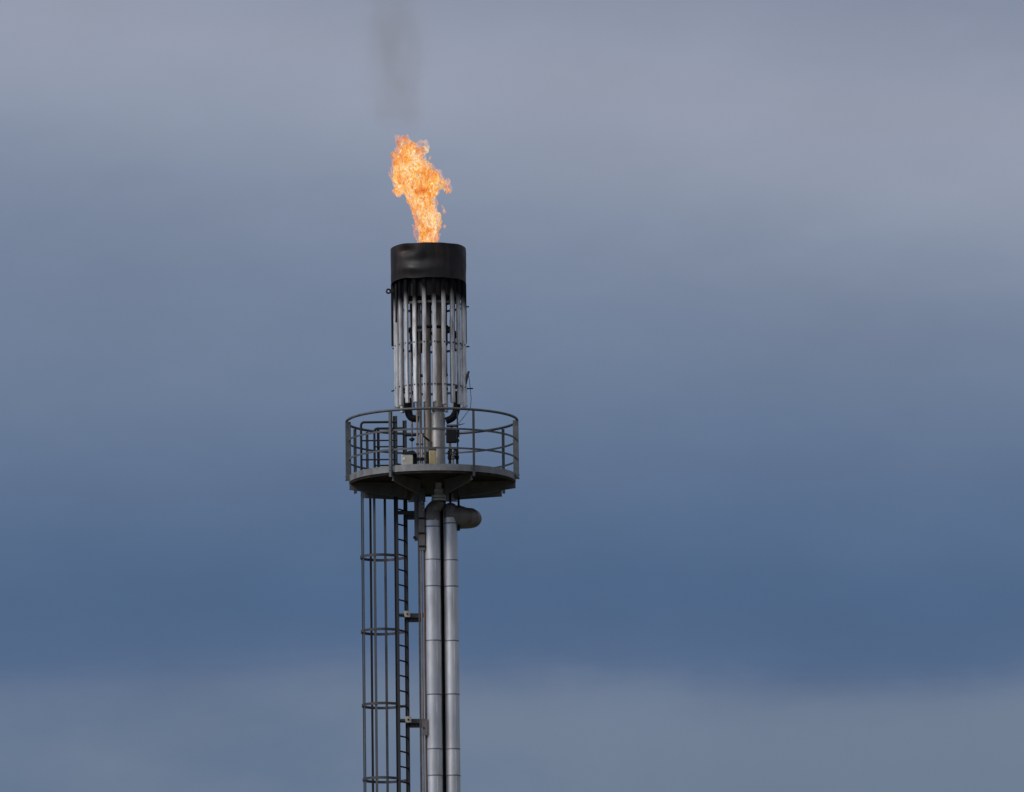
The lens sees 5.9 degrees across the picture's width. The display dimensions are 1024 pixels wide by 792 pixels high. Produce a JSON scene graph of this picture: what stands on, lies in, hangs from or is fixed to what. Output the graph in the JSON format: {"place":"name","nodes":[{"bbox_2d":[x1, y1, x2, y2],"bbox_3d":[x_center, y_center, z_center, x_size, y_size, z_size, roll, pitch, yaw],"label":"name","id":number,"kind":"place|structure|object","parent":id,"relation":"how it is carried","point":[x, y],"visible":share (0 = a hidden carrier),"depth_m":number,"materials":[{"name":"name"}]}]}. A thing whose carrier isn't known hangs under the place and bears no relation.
{"place":"outdoors","nodes":[
{"label":"outdoors","id":0,"kind":"place"},
{"bbox_2d":[0,0,1023,791],"label":"sky","id":1,"kind":"structure","parent":0,"point":[745,278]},
{"label":"ground","id":2,"kind":"structure","parent":0,"visible":0},
{"bbox_2d":[360,416,423,791],"bbox_3d":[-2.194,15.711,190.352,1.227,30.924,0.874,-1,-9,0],"label":"caged ladder","id":3,"kind":"object","parent":2,"relation":"on","point":[407,615],"visible":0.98,"depth_m":192.06,"materials":[{"name":"metal"}]},
{"bbox_2d":[413,494,421,791],"bbox_3d":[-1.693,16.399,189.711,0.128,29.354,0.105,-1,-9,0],"label":"support rail","id":4,"kind":"object","parent":2,"relation":"on","point":[416,520],"visible":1,"depth_m":191.57,"materials":[{"name":"metal"}]},
{"bbox_2d":[420,500,424,791],"bbox_3d":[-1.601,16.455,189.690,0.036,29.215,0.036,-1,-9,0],"label":"conduit","id":5,"kind":"object","parent":2,"relation":"on","point":[422,665],"visible":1,"depth_m":191.45,"materials":[{"name":"grey metal"}]},
{"bbox_2d":[423,500,427,791],"bbox_3d":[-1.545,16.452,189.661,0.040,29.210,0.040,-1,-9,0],"label":"conduit","id":6,"kind":"object","parent":2,"relation":"on","point":[425,665],"visible":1,"depth_m":191.41,"materials":[{"name":"grey metal"}]},
{"bbox_2d":[425,412,445,791],"bbox_3d":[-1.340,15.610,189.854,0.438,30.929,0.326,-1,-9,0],"label":"riser pipe","id":7,"kind":"object","parent":2,"relation":"on","point":[434,507],"visible":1,"depth_m":191.47,"materials":[{"name":"metal"}]},
{"bbox_2d":[418,502,424,550],"bbox_3d":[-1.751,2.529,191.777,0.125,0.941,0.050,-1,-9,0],"label":"clamp plate","id":8,"kind":"object","parent":7,"relation":"attached to","point":[421,517],"visible":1,"depth_m":191.77,"materials":[{"name":"grey metal"}]},
{"bbox_2d":[422,719,427,734],"bbox_3d":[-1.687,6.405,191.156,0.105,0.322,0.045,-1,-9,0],"label":"clamp plate","id":9,"kind":"object","parent":7,"relation":"attached to","point":[424,727],"visible":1,"depth_m":191.15,"materials":[{"name":"grey metal"}]},
{"bbox_2d":[345,407,519,501],"bbox_3d":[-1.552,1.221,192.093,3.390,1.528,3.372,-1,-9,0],"label":"service platform","id":10,"kind":"structure","parent":7,"relation":"attached to","point":[408,482],"depth_m":191.50,"materials":[{"name":"metal"}]},
{"bbox_2d":[402,451,416,464],"bbox_3d":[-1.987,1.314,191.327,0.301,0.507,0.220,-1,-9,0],"label":"equipment box","id":11,"kind":"object","parent":10,"relation":"on","point":[409,457],"visible":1,"depth_m":191.26,"materials":[{"name":"beige paint"}]},
{"bbox_2d":[409,424,414,450],"bbox_3d":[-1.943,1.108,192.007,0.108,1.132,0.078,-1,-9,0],"label":"rod valve","id":12,"kind":"object","parent":10,"relation":"on","point":[411,439],"visible":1,"depth_m":192.03,"materials":[{"name":"metal"}]},
{"bbox_2d":[416,410,419,463],"bbox_3d":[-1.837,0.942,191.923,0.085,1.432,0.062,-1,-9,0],"label":"instrument tube","id":13,"kind":"object","parent":10,"relation":"on","point":[417,451],"visible":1,"depth_m":191.93,"materials":[{"name":"metal"}]},
{"bbox_2d":[420,434,423,463],"bbox_3d":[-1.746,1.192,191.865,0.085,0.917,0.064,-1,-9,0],"label":"instrument tube","id":14,"kind":"object","parent":10,"relation":"on","point":[421,457],"visible":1,"depth_m":191.87,"materials":[{"name":"metal"}]},
{"bbox_2d":[386,242,472,463],"bbox_3d":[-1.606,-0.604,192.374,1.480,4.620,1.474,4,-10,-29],"label":"flare burner","id":15,"kind":"object","parent":10,"relation":"on","point":[425,276],"visible":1,"depth_m":192.07,"materials":[{"name":"metal"}]},
{"bbox_2d":[390,137,450,242],"bbox_3d":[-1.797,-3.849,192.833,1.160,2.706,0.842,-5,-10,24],"label":"flame","id":16,"kind":"object","parent":15,"relation":"on","point":[409,164],"visible":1,"depth_m":192.78,"materials":[{"name":"orange"}]},
{"bbox_2d":[426,449,435,463],"bbox_3d":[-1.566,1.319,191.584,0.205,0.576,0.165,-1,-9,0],"label":"equipment box","id":17,"kind":"object","parent":10,"relation":"on","point":[431,456],"visible":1,"depth_m":191.54,"materials":[{"name":"paint"}]},
{"bbox_2d":[447,449,458,463],"bbox_3d":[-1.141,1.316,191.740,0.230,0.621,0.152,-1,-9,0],"label":"valve set","id":18,"kind":"object","parent":10,"relation":"on","point":[453,455],"visible":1,"depth_m":191.76,"materials":[{"name":"grey metal"}]},
{"bbox_2d":[446,412,463,463],"bbox_3d":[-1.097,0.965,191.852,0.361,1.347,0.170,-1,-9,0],"label":"control panel","id":19,"kind":"object","parent":10,"relation":"on","point":[452,436],"visible":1,"depth_m":191.83,"materials":[{"name":"metal"}]},
{"bbox_2d":[440,501,445,791],"bbox_3d":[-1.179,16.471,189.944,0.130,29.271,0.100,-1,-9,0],"label":"support column","id":20,"kind":"structure","parent":2,"relation":"on","point":[443,649],"depth_m":191.69,"materials":[{"name":"metal"}]},
{"bbox_2d":[443,488,481,791],"bbox_3d":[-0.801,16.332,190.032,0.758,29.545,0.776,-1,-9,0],"label":"riser pipe","id":21,"kind":"object","parent":2,"relation":"on","point":[457,517],"visible":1,"depth_m":191.52,"materials":[{"name":"metal"}]}
]}

